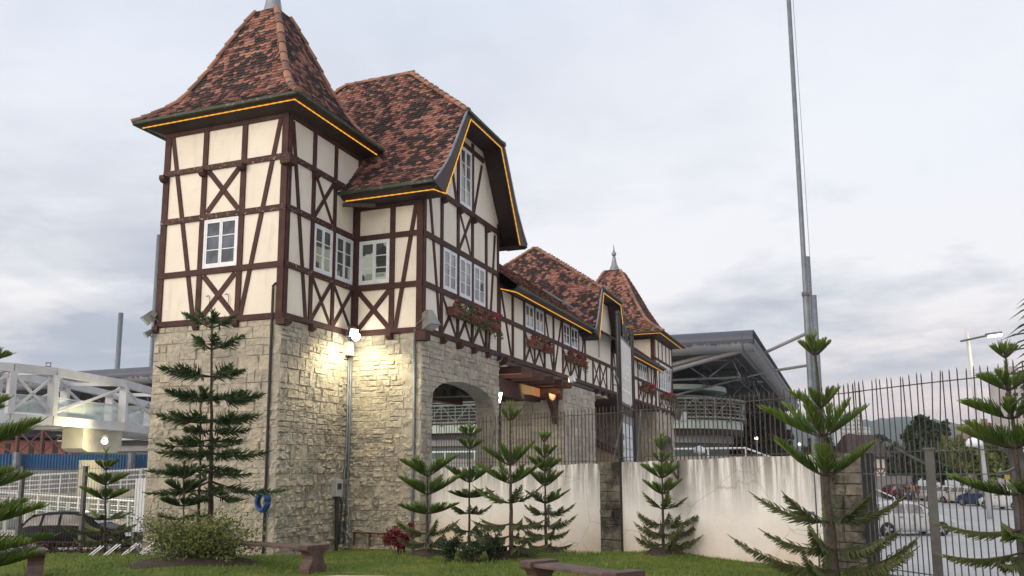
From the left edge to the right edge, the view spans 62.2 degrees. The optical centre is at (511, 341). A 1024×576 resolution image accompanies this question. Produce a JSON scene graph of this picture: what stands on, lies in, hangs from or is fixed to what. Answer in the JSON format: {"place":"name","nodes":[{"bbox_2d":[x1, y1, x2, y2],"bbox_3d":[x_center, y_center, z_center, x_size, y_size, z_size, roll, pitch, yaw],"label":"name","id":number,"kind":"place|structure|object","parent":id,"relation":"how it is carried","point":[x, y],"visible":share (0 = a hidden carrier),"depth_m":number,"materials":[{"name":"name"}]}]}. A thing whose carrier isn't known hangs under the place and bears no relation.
{"place":"outdoors","nodes":[
{"label":"outdoors","id":0,"kind":"place"},
{"bbox_2d":[0,430,79,453],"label":"brick building","id":1,"kind":"structure","parent":0,"point":[43,446],"depth_m":76.17,"materials":[{"name":"brick"}]},
{"bbox_2d":[334,70,527,549],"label":"gabled house","id":2,"kind":"structure","parent":0,"point":[428,194],"depth_m":25.28,"materials":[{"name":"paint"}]},
{"bbox_2d":[359,239,389,285],"bbox_3d":[-4.084,-2.350,25.221,1.025,1.330,0.054,-4,-9,21],"label":"window","id":3,"kind":"structure","parent":2,"relation":"in","point":[374,254],"depth_m":25.21,"materials":[{"name":"white paint"}]},
{"bbox_2d":[416,310,440,330],"bbox_3d":[-2.379,-0.605,24.265,0.612,0.585,0.460,-9,-12,44],"label":"floodlight","id":4,"kind":"object","parent":2,"relation":"attached to","point":[430,321],"visible":1,"depth_m":24.13,"materials":[{"name":"metal"}]},
{"bbox_2d":[443,247,456,293],"bbox_3d":[-1.929,-2.180,26.297,0.054,1.300,0.970,-4,-9,21],"label":"window","id":5,"kind":"structure","parent":2,"relation":"in","point":[450,258],"depth_m":26.29,"materials":[{"name":"white paint"}]},
{"bbox_2d":[447,299,472,321],"bbox_3d":[-1.593,-0.962,26.299,0.461,0.681,1.252,-4,-9,21],"label":"flower box","id":6,"kind":"object","parent":2,"relation":"attached to","point":[460,313],"visible":1,"depth_m":26.06,"materials":[{"name":"ceramic"}]},
{"bbox_2d":[460,256,471,300],"bbox_3d":[-1.511,-2.018,27.367,0.054,1.300,0.970,-4,-9,21],"label":"window","id":7,"kind":"structure","parent":2,"relation":"in","point":[465,265],"depth_m":27.40,"materials":[{"name":"white paint"}]},
{"bbox_2d":[460,146,471,210],"bbox_3d":[-1.529,-5.360,27.869,0.054,2.000,0.950,-4,-9,21],"label":"window","id":8,"kind":"structure","parent":2,"relation":"in","point":[465,156],"depth_m":27.88,"materials":[{"name":"white paint"}]},
{"bbox_2d":[466,306,488,331],"bbox_3d":[-1.134,-0.681,27.474,0.470,0.853,1.197,-4,-9,21],"label":"flower box","id":9,"kind":"object","parent":2,"relation":"attached to","point":[476,319],"visible":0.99,"depth_m":27.41,"materials":[{"name":"ceramic"}]},
{"bbox_2d":[474,264,484,306],"bbox_3d":[-1.101,-1.859,28.419,0.054,1.300,0.970,-4,-9,21],"label":"window","id":10,"kind":"structure","parent":2,"relation":"in","point":[479,273],"depth_m":28.41,"materials":[{"name":"white paint"}]},
{"bbox_2d":[483,312,503,339],"bbox_3d":[-0.670,-0.524,28.661,0.465,0.985,1.284,-4,-9,21],"label":"flower box","id":11,"kind":"object","parent":2,"relation":"attached to","point":[494,326],"visible":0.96,"depth_m":28.59,"materials":[{"name":"plant"}]},
{"bbox_2d":[0,548,896,575],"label":"lawn","id":12,"kind":"structure","parent":0,"point":[179,571],"depth_m":15.24,"materials":[{"name":"plant"}]},
{"bbox_2d":[0,547,45,575],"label":"park bench","id":13,"kind":"object","parent":12,"relation":"on","point":[35,566],"visible":0.59,"depth_m":13.84,"materials":[{"name":"brown paint"}]},
{"bbox_2d":[0,346,61,566],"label":"araucaria","id":14,"kind":"object","parent":12,"relation":"on","point":[8,509],"visible":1,"depth_m":10.90,"materials":[{"name":"green plant"}]},
{"bbox_2d":[4,541,141,553],"bbox_3d":[-18.559,6.821,28.216,14.324,0.572,0.612,-2,-9,9],"label":"hedge","id":15,"kind":"object","parent":12,"relation":"on","point":[63,543],"visible":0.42,"depth_m":27.44,"materials":[{"name":"green plant"}]},
{"bbox_2d":[0,463,146,551],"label":"iron fence","id":16,"kind":"object","parent":12,"relation":"on","point":[22,486],"visible":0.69,"depth_m":28.23,"materials":[{"name":"metal"}]},
{"bbox_2d":[59,447,138,555],"bbox_3d":[-9.961,4.063,20.899,1.724,2.912,1.450,-1,-9,4],"label":"araucaria","id":17,"kind":"object","parent":12,"relation":"on","point":[103,479],"visible":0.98,"depth_m":20.82,"materials":[{"name":"green plant"}]},
{"bbox_2d":[157,457,213,522],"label":"araucaria","id":18,"kind":"object","parent":12,"relation":"on","point":[188,484],"visible":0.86,"depth_m":16.79,"materials":[{"name":"green plant"}]},
{"bbox_2d":[122,554,258,568],"bbox_3d":[-5.877,3.935,15.241,2.454,0.208,2.647,8,-12,-43],"label":"soil mound","id":19,"kind":"object","parent":12,"relation":"on","point":[191,561],"visible":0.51,"depth_m":14.77,"materials":[{"name":"soil"}]},
{"bbox_2d":[122,507,277,561],"bbox_3d":[-5.654,3.476,15.322,3.128,1.021,1.955,-9,-12,44],"label":"shrub","id":20,"kind":"object","parent":19,"relation":"on","point":[183,541],"visible":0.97,"depth_m":15.02,"materials":[{"name":"green plant"}]},
{"bbox_2d":[154,385,254,523],"bbox_3d":[-6.260,2.695,17.288,1.660,3.588,1.782,-4,-9,21],"label":"araucaria","id":21,"kind":"object","parent":12,"relation":"on","point":[200,445],"visible":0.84,"depth_m":17.24,"materials":[{"name":"green plant"}]},
{"bbox_2d":[142,307,288,523],"bbox_3d":[-6.279,1.912,17.720,2.377,5.327,2.649,8,-12,-41],"label":"araucaria","id":22,"kind":"object","parent":12,"relation":"on","point":[241,396],"visible":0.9,"depth_m":17.53,"materials":[{"name":"green plant"}]},
{"bbox_2d":[130,0,384,555],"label":"gate tower","id":23,"kind":"structure","parent":12,"relation":"on","point":[270,144],"depth_m":23.17,"materials":[{"name":"paint"}]},
{"bbox_2d":[140,309,158,325],"bbox_3d":[-10.022,-0.670,23.478,0.450,0.433,0.348,6,-11,-36],"label":"floodlight","id":24,"kind":"object","parent":23,"relation":"attached to","point":[148,318],"visible":0.97,"depth_m":23.38,"materials":[{"name":"metal"}]},
{"bbox_2d":[202,216,237,268],"bbox_3d":[-7.926,-2.685,23.117,1.140,1.370,0.054,-4,-9,21],"label":"window","id":25,"kind":"structure","parent":23,"relation":"in","point":[220,234],"depth_m":23.11,"materials":[{"name":"white paint"}]},
{"bbox_2d":[255,493,270,519],"bbox_3d":[-6.218,4.086,21.165,0.404,0.744,0.211,-4,-9,21],"label":"hose coil","id":26,"kind":"object","parent":23,"relation":"hanging from","point":[266,506],"visible":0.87,"depth_m":21.14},
{"bbox_2d":[314,223,332,276],"bbox_3d":[-5.344,-2.561,23.974,0.054,1.360,0.920,-4,-9,21],"label":"window","id":27,"kind":"structure","parent":23,"relation":"in","point":[323,241],"depth_m":23.97,"materials":[{"name":"white paint"}]},
{"bbox_2d":[331,480,342,550],"bbox_3d":[-4.881,4.846,23.661,0.175,1.922,0.382,-4,-9,21],"label":"meter box","id":28,"kind":"object","parent":23,"relation":"attached to","point":[337,489],"visible":1,"depth_m":23.62,"materials":[{"name":"grey plastic"}]},
{"bbox_2d":[335,233,352,284],"bbox_3d":[-4.952,-2.403,24.979,0.054,1.350,0.940,-4,-9,21],"label":"window","id":29,"kind":"structure","parent":23,"relation":"in","point":[344,246],"depth_m":24.97,"materials":[{"name":"white paint"}]},
{"bbox_2d":[344,341,353,355],"bbox_3d":[-4.746,0.216,24.751,0.195,0.400,0.260,-4,-9,21],"label":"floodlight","id":30,"kind":"object","parent":23,"relation":"attached to","point":[348,348],"visible":1,"depth_m":24.65,"materials":[{"name":"metal"}]},
{"bbox_2d":[346,326,359,340],"bbox_3d":[-4.547,-0.231,24.406,0.292,0.479,0.582,5,-10,-32],"label":"floodlight","id":31,"kind":"object","parent":23,"relation":"attached to","point":[353,333],"visible":1,"depth_m":24.36,"materials":[{"name":"metal"}]},
{"bbox_2d":[213,538,329,573],"bbox_3d":[-4.327,3.802,15.027,2.590,0.497,0.510,-6,-11,34],"label":"park bench","id":32,"kind":"object","parent":12,"relation":"on","point":[313,558],"visible":0.59,"depth_m":14.34,"materials":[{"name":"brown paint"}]},
{"bbox_2d":[380,522,416,554],"bbox_3d":[-2.567,4.533,19.255,0.886,0.891,0.471,0,-9,0],"label":"shrub","id":33,"kind":"object","parent":12,"relation":"on","point":[390,538],"visible":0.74,"depth_m":19.19,"materials":[{"name":"red plant"}]},
{"bbox_2d":[407,549,443,558],"bbox_3d":[-1.776,4.280,17.157,1.044,0.168,1.079,-4,-9,21],"label":"soil mound","id":34,"kind":"object","parent":12,"relation":"on","point":[424,553],"visible":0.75,"depth_m":16.91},
{"bbox_2d":[395,454,462,550],"bbox_3d":[-1.687,3.354,17.294,1.394,2.113,1.194,1,-9,-7],"label":"araucaria","id":35,"kind":"object","parent":34,"relation":"on","point":[418,465],"visible":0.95,"depth_m":17.22,"materials":[{"name":"green plant"}]},
{"bbox_2d":[436,530,463,561],"bbox_3d":[-1.175,3.928,16.189,0.439,0.634,0.599,3,-9,-22],"label":"herb plant","id":36,"kind":"object","parent":12,"relation":"on","point":[448,550],"visible":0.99,"depth_m":16.07,"materials":[{"name":"green plant"}]},
{"bbox_2d":[445,422,495,549],"bbox_3d":[-0.936,3.175,17.944,0.966,2.938,1.035,-7,-11,39],"label":"araucaria","id":37,"kind":"object","parent":12,"relation":"on","point":[474,472],"visible":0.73,"depth_m":17.93,"materials":[{"name":"green plant"}]},
{"bbox_2d":[456,531,488,562],"bbox_3d":[-0.713,3.906,15.989,0.642,0.622,0.613,-4,-9,21],"label":"herb plant","id":38,"kind":"object","parent":12,"relation":"on","point":[470,554],"visible":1,"depth_m":15.91,"materials":[{"name":"green plant"}]},
{"bbox_2d":[470,400,552,556],"bbox_3d":[-0.011,2.735,16.729,1.619,3.188,1.385,0,-9,1],"label":"araucaria","id":39,"kind":"object","parent":12,"relation":"on","point":[516,455],"visible":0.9,"depth_m":16.64,"materials":[{"name":"green plant"}]},
{"bbox_2d":[487,550,539,559],"bbox_3d":[-0.076,4.201,16.682,1.271,0.163,1.179,-4,-9,21],"label":"soil mound","id":40,"kind":"object","parent":12,"relation":"on","point":[505,554],"visible":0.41,"depth_m":16.43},
{"bbox_2d":[476,529,506,560],"bbox_3d":[-0.373,3.916,16.264,0.517,0.643,0.507,6,-11,-34],"label":"herb plant","id":41,"kind":"object","parent":40,"relation":"on","point":[492,552],"visible":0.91,"depth_m":16.21,"materials":[{"name":"green plant"}]},
{"bbox_2d":[431,463,600,552],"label":"garden wall","id":42,"kind":"structure","parent":12,"relation":"on","point":[582,481],"depth_m":20.87,"materials":[{"name":"paint"}]},
{"bbox_2d":[436,407,612,467],"bbox_3d":[0.068,2.532,21.855,0.066,1.405,6.553,8,-12,-43],"label":"iron fence","id":43,"kind":"object","parent":42,"relation":"on","point":[541,417],"visible":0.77,"depth_m":21.44,"materials":[{"name":"metal"}]},
{"bbox_2d":[537,547,564,552],"bbox_3d":[0.682,4.459,18.005,1.160,0.230,1.172,-4,-9,21],"label":"soil mound","id":44,"kind":"object","parent":12,"relation":"on","point":[557,550],"visible":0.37,"depth_m":17.58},
{"bbox_2d":[523,431,577,550],"bbox_3d":[0.774,3.248,18.168,1.148,2.644,1.171,-4,-9,21],"label":"araucaria","id":45,"kind":"object","parent":44,"relation":"on","point":[546,465],"visible":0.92,"depth_m":18.07,"materials":[{"name":"green plant"}]},
{"bbox_2d":[520,558,644,575],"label":"park bench","id":46,"kind":"object","parent":12,"relation":"on","point":[541,567],"visible":1,"depth_m":11.36,"materials":[{"name":"brown paint"}]},
{"bbox_2d":[598,462,623,551],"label":"stone pillar","id":47,"kind":"structure","parent":12,"relation":"on","point":[611,512],"depth_m":19.04,"materials":[{"name":"stone"}]},
{"bbox_2d":[644,547,685,555],"bbox_3d":[3.087,4.222,17.016,1.046,0.163,1.077,-4,-9,21],"label":"soil mound","id":48,"kind":"object","parent":12,"relation":"on","point":[659,551],"visible":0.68,"depth_m":16.80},
{"bbox_2d":[633,430,703,551],"bbox_3d":[3.083,3.086,17.236,1.342,2.562,1.371,-8,-12,42],"label":"araucaria","id":49,"kind":"object","parent":12,"relation":"on","point":[668,485],"visible":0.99,"depth_m":17.12,"materials":[{"name":"green plant"}]},
{"bbox_2d":[622,455,825,567],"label":"garden wall","id":50,"kind":"structure","parent":12,"relation":"on","point":[721,501],"depth_m":16.56,"materials":[{"name":"paint"}]},
{"bbox_2d":[612,383,862,461],"bbox_3d":[4.191,1.725,17.040,0.350,1.348,6.280,6,-10,-34],"label":"iron fence","id":51,"kind":"object","parent":50,"relation":"on","point":[675,407],"visible":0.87,"depth_m":17.16,"materials":[{"name":"metal"}]},
{"bbox_2d":[787,0,819,565],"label":"flagpole","id":52,"kind":"object","parent":12,"relation":"on","point":[807,328],"visible":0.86,"depth_m":15.86,"materials":[{"name":"metal"}]},
{"bbox_2d":[727,329,920,575],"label":"araucaria","id":53,"kind":"object","parent":12,"relation":"on","point":[810,422],"visible":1,"depth_m":12.31,"materials":[{"name":"green plant"}]},
{"bbox_2d":[822,453,880,567],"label":"stone pillar","id":54,"kind":"structure","parent":12,"relation":"on","point":[848,487],"depth_m":14.44,"materials":[{"name":"stone"}]},
{"bbox_2d":[864,438,1023,575],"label":"iron fence","id":55,"kind":"object","parent":12,"relation":"on","point":[932,499],"visible":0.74,"depth_m":12.82,"materials":[{"name":"metal"}]},
{"bbox_2d":[852,359,1023,469],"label":"iron fence","id":56,"kind":"object","parent":55,"relation":"attached to","point":[917,384],"visible":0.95,"depth_m":13.25,"materials":[{"name":"metal"}]},
{"bbox_2d":[929,339,1023,574],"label":"araucaria","id":57,"kind":"object","parent":12,"relation":"on","point":[1000,436],"visible":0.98,"depth_m":11.31,"materials":[{"name":"green plant"}]},
{"bbox_2d":[1002,299,1023,423],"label":"araucaria","id":58,"kind":"object","parent":12,"relation":"on","point":[1019,348],"visible":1,"depth_m":10.39,"materials":[{"name":"green plant"}]},
{"bbox_2d":[0,478,1018,575],"bbox_3d":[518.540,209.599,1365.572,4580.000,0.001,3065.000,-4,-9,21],"label":"street","id":59,"kind":"structure","parent":0,"point":[997,525],"depth_m":33.20,"materials":[{"name":"asphalt"}]},
{"bbox_2d":[0,468,146,530],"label":"access ramp","id":60,"kind":"structure","parent":59,"relation":"on","point":[111,505],"depth_m":48.75,"materials":[{"name":"metal"}]},
{"bbox_2d":[0,452,147,469],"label":"hoarding","id":61,"kind":"object","parent":59,"relation":"on","point":[128,460],"visible":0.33,"depth_m":62.45,"materials":[{"name":"metal"}]},
{"bbox_2d":[0,362,151,512],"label":"footbridge","id":62,"kind":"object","parent":59,"relation":"on","point":[80,435],"visible":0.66,"depth_m":45.72,"materials":[{"name":"white metal"}]},
{"bbox_2d":[20,510,142,551],"bbox_3d":[-16.229,7.149,32.069,4.200,1.517,2.020,0,-9,-3],"label":"parked car","id":63,"kind":"object","parent":59,"relation":"on","point":[64,519],"visible":0.38,"depth_m":31.31,"materials":[{"name":"black paint"}]},
{"bbox_2d":[115,312,123,368],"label":"steel mast","id":64,"kind":"object","parent":59,"relation":"on","point":[119,341],"visible":0.34,"depth_m":110.32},
{"bbox_2d":[131,476,145,551],"bbox_3d":[-13.254,6.287,30.792,0.959,2.800,0.103,0,-9,0],"label":"banner sign","id":65,"kind":"object","parent":59,"relation":"on","point":[140,484],"visible":0.18,"depth_m":30.81,"materials":[{"name":"white paint"}]},
{"bbox_2d":[147,234,159,400],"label":"steel mast","id":66,"kind":"object","parent":59,"relation":"on","point":[151,355],"visible":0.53,"depth_m":102.93,"materials":[{"name":"metal"}]},
{"bbox_2d":[1,330,798,487],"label":"sports hall","id":67,"kind":"structure","parent":59,"relation":"on","point":[714,365],"depth_m":83.55,"materials":[{"name":"metal"}]},
{"bbox_2d":[433,264,666,465],"bbox_3d":[1.383,3.292,43.193,8.035,12.544,27.204,-4,-9,21],"label":"timber gallery","id":68,"kind":"object","parent":59,"relation":"on","point":[537,383],"visible":0.42,"depth_m":36.47,"materials":[{"name":"paint"}]},
{"bbox_2d":[525,302,533,329],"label":"window","id":69,"kind":"structure","parent":68,"relation":"in","point":[529,308],"depth_m":32.93,"materials":[{"name":"white paint"}]},
{"bbox_2d":[527,334,544,349],"bbox_3d":[0.971,0.023,32.872,0.428,0.615,1.327,-4,-9,21],"label":"flower box","id":70,"kind":"object","parent":68,"relation":"attached to","point":[535,343],"visible":1,"depth_m":32.61,"materials":[{"name":"ceramic"}]},
{"bbox_2d":[536,308,543,334],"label":"window","id":71,"kind":"structure","parent":68,"relation":"in","point":[539,314],"depth_m":34.03,"materials":[{"name":"white paint"}]},
{"bbox_2d":[540,340,554,355],"bbox_3d":[1.432,0.249,34.042,0.444,0.702,1.081,-4,-9,21],"label":"flower box","id":72,"kind":"object","parent":68,"relation":"attached to","point":[548,348],"visible":0.89,"depth_m":34.04,"materials":[{"name":"ceramic"}]},
{"bbox_2d":[503,246,628,390],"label":"gabled house","id":73,"kind":"structure","parent":68,"relation":"on","point":[594,304],"depth_m":42.15,"materials":[{"name":"tile"}]},
{"bbox_2d":[563,322,569,345],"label":"window","id":74,"kind":"structure","parent":68,"relation":"in","point":[566,328],"depth_m":37.32,"materials":[{"name":"white paint"}]},
{"bbox_2d":[565,350,579,363],"bbox_3d":[2.635,0.697,37.166,0.440,0.625,1.064,-4,-9,21],"label":"flower box","id":75,"kind":"object","parent":68,"relation":"attached to","point":[570,357],"visible":1,"depth_m":36.87,"materials":[{"name":"ceramic"}]},
{"bbox_2d":[571,326,577,349],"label":"window","id":76,"kind":"structure","parent":68,"relation":"in","point":[574,332],"depth_m":38.41,"materials":[{"name":"white paint"}]},
{"bbox_2d":[574,353,588,373],"bbox_3d":[3.124,0.992,38.408,0.501,0.979,1.317,-4,-9,21],"label":"flower box","id":77,"kind":"object","parent":68,"relation":"attached to","point":[582,362],"visible":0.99,"depth_m":38.20,"materials":[{"name":"ceramic"}]},
{"bbox_2d":[595,440,640,463],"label":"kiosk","id":78,"kind":"object","parent":59,"relation":"on","point":[604,448],"visible":0.08,"depth_m":50.16,"materials":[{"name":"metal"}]},
{"bbox_2d":[611,310,636,461],"bbox_3d":[3.718,3.091,28.080,0.190,8.350,5.357,-3,-9,15],"label":"sign pylon","id":79,"kind":"object","parent":59,"relation":"on","point":[624,376],"visible":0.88,"depth_m":28.69,"materials":[{"name":"white metal"}]},
{"bbox_2d":[595,245,686,461],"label":"gate tower","id":80,"kind":"structure","parent":59,"relation":"on","point":[655,341],"depth_m":56.46,"materials":[{"name":"paint"}]},
{"bbox_2d":[659,363,665,391],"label":"window","id":81,"kind":"structure","parent":80,"relation":"in","point":[662,374],"depth_m":57.20,"materials":[{"name":"white paint"}]},
{"bbox_2d":[665,366,670,391],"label":"window","id":82,"kind":"structure","parent":80,"relation":"in","point":[667,372],"depth_m":59.00,"materials":[{"name":"white paint"}]},
{"bbox_2d":[730,422,760,455],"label":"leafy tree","id":83,"kind":"object","parent":59,"relation":"on","point":[744,441],"visible":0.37,"depth_m":125.27,"materials":[{"name":"green plant"}]},
{"bbox_2d":[753,427,773,455],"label":"leafy tree","id":84,"kind":"object","parent":59,"relation":"on","point":[763,441],"visible":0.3,"depth_m":130.59,"materials":[{"name":"green plant"}]},
{"bbox_2d":[763,256,820,443],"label":"steel mast","id":85,"kind":"object","parent":59,"relation":"on","point":[812,321],"visible":0.28,"depth_m":80.36,"materials":[{"name":"metal"}]},
{"bbox_2d":[775,295,822,414],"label":"steel mast","id":86,"kind":"object","parent":59,"relation":"on","point":[815,311],"visible":0.39,"depth_m":93.69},
{"bbox_2d":[798,436,835,454],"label":"leafy tree","id":87,"kind":"object","parent":59,"relation":"on","point":[827,438],"visible":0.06,"depth_m":150.39,"materials":[{"name":"green plant"}]},
{"bbox_2d":[834,412,861,444],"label":"apartment block","id":88,"kind":"structure","parent":59,"relation":"on","point":[848,430],"depth_m":524.27,"materials":[{"name":"grey concrete"}]},
{"bbox_2d":[877,501,954,535],"bbox_3d":[17.660,7.938,38.192,3.900,1.517,2.020,0,-9,-5],"label":"parked car","id":89,"kind":"object","parent":59,"relation":"on","point":[922,514],"visible":0.37,"depth_m":37.35,"materials":[{"name":"silver metal"}]},
{"bbox_2d":[956,488,984,505],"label":"parked car","id":90,"kind":"object","parent":59,"relation":"on","point":[972,496],"visible":0.36,"depth_m":67.77,"materials":[{"name":"blue paint"}]},
{"bbox_2d":[960,327,1001,518],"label":"street lamp","id":91,"kind":"object","parent":59,"relation":"on","point":[982,452],"visible":0.79,"depth_m":49.90,"materials":[{"name":"white metal"}]},
{"bbox_2d":[978,489,1012,508],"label":"parked car","id":92,"kind":"object","parent":59,"relation":"on","point":[995,503],"visible":0.41,"depth_m":61.34,"materials":[{"name":"white paint"}]},
{"bbox_2d":[0,0,1023,423],"label":"sky","id":93,"kind":"structure","parent":0,"point":[660,132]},
{"bbox_2d":[786,416,957,446],"bbox_3d":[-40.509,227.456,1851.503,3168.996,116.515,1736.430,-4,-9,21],"label":"hills","id":94,"kind":"structure","parent":0,"point":[887,428],"depth_m":1586.53,"materials":[{"name":"plant"}]},
{"bbox_2d":[885,487,1007,503],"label":"pavement","id":95,"kind":"structure","parent":0,"point":[926,502],"depth_m":77.46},
{"bbox_2d":[833,435,890,475],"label":"timbered house","id":96,"kind":"structure","parent":95,"relation":"on","point":[871,437],"depth_m":89.37,"materials":[{"name":"paint"}]},
{"bbox_2d":[875,476,912,498],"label":"garden wall","id":97,"kind":"structure","parent":95,"relation":"on","point":[909,479],"depth_m":83.86,"materials":[{"name":"grey concrete"}]},
{"bbox_2d":[886,441,902,475],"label":"leafy tree","id":98,"kind":"object","parent":95,"relation":"on","point":[892,471],"visible":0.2,"depth_m":117.26,"materials":[{"name":"green plant"}]},
{"bbox_2d":[881,484,909,499],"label":"parked car","id":99,"kind":"object","parent":95,"relation":"on","point":[894,490],"visible":0.43,"depth_m":82.78,"materials":[{"name":"red paint"}]},
{"bbox_2d":[893,444,921,485],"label":"leafy tree","id":100,"kind":"object","parent":95,"relation":"on","point":[903,472],"visible":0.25,"depth_m":99.77,"materials":[{"name":"green plant"}]},
{"bbox_2d":[904,485,937,499],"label":"parked car","id":101,"kind":"object","parent":95,"relation":"on","point":[921,492],"visible":0.23,"depth_m":79.23,"materials":[{"name":"silver metal"}]},
{"bbox_2d":[900,414,950,469],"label":"leafy tree","id":102,"kind":"object","parent":95,"relation":"on","point":[929,428],"visible":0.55,"depth_m":91.53,"materials":[{"name":"green plant"}]},
{"bbox_2d":[914,442,963,484],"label":"leafy tree","id":103,"kind":"object","parent":95,"relation":"on","point":[943,477],"visible":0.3,"depth_m":81.62,"materials":[{"name":"green plant"}]},
{"bbox_2d":[925,485,954,502],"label":"parked car","id":104,"kind":"object","parent":95,"relation":"on","point":[944,488],"visible":0.15,"depth_m":75.33,"materials":[{"name":"white paint"}]},
{"bbox_2d":[938,486,971,503],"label":"parked car","id":105,"kind":"object","parent":95,"relation":"on","point":[952,493],"visible":0.34,"depth_m":72.64,"materials":[{"name":"silver metal"}]},
{"bbox_2d":[936,434,980,485],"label":"leafy tree","id":106,"kind":"object","parent":95,"relation":"on","point":[976,466],"visible":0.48,"depth_m":75.12,"materials":[{"name":"green plant"}]},
{"bbox_2d":[957,437,1009,480],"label":"leafy tree","id":107,"kind":"object","parent":95,"relation":"on","point":[991,458],"visible":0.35,"depth_m":73.11,"materials":[{"name":"green plant"}]},
{"bbox_2d":[986,439,1023,482],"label":"leafy tree","id":108,"kind":"object","parent":95,"relation":"on","point":[992,468],"visible":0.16,"depth_m":72.13,"materials":[{"name":"green plant"}]},
{"bbox_2d":[958,419,996,482],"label":"apartment block","id":109,"kind":"structure","parent":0,"point":[965,436],"depth_m":177.92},
{"bbox_2d":[989,366,1023,484],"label":"apartment block","id":110,"kind":"structure","parent":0,"point":[994,391],"depth_m":152.51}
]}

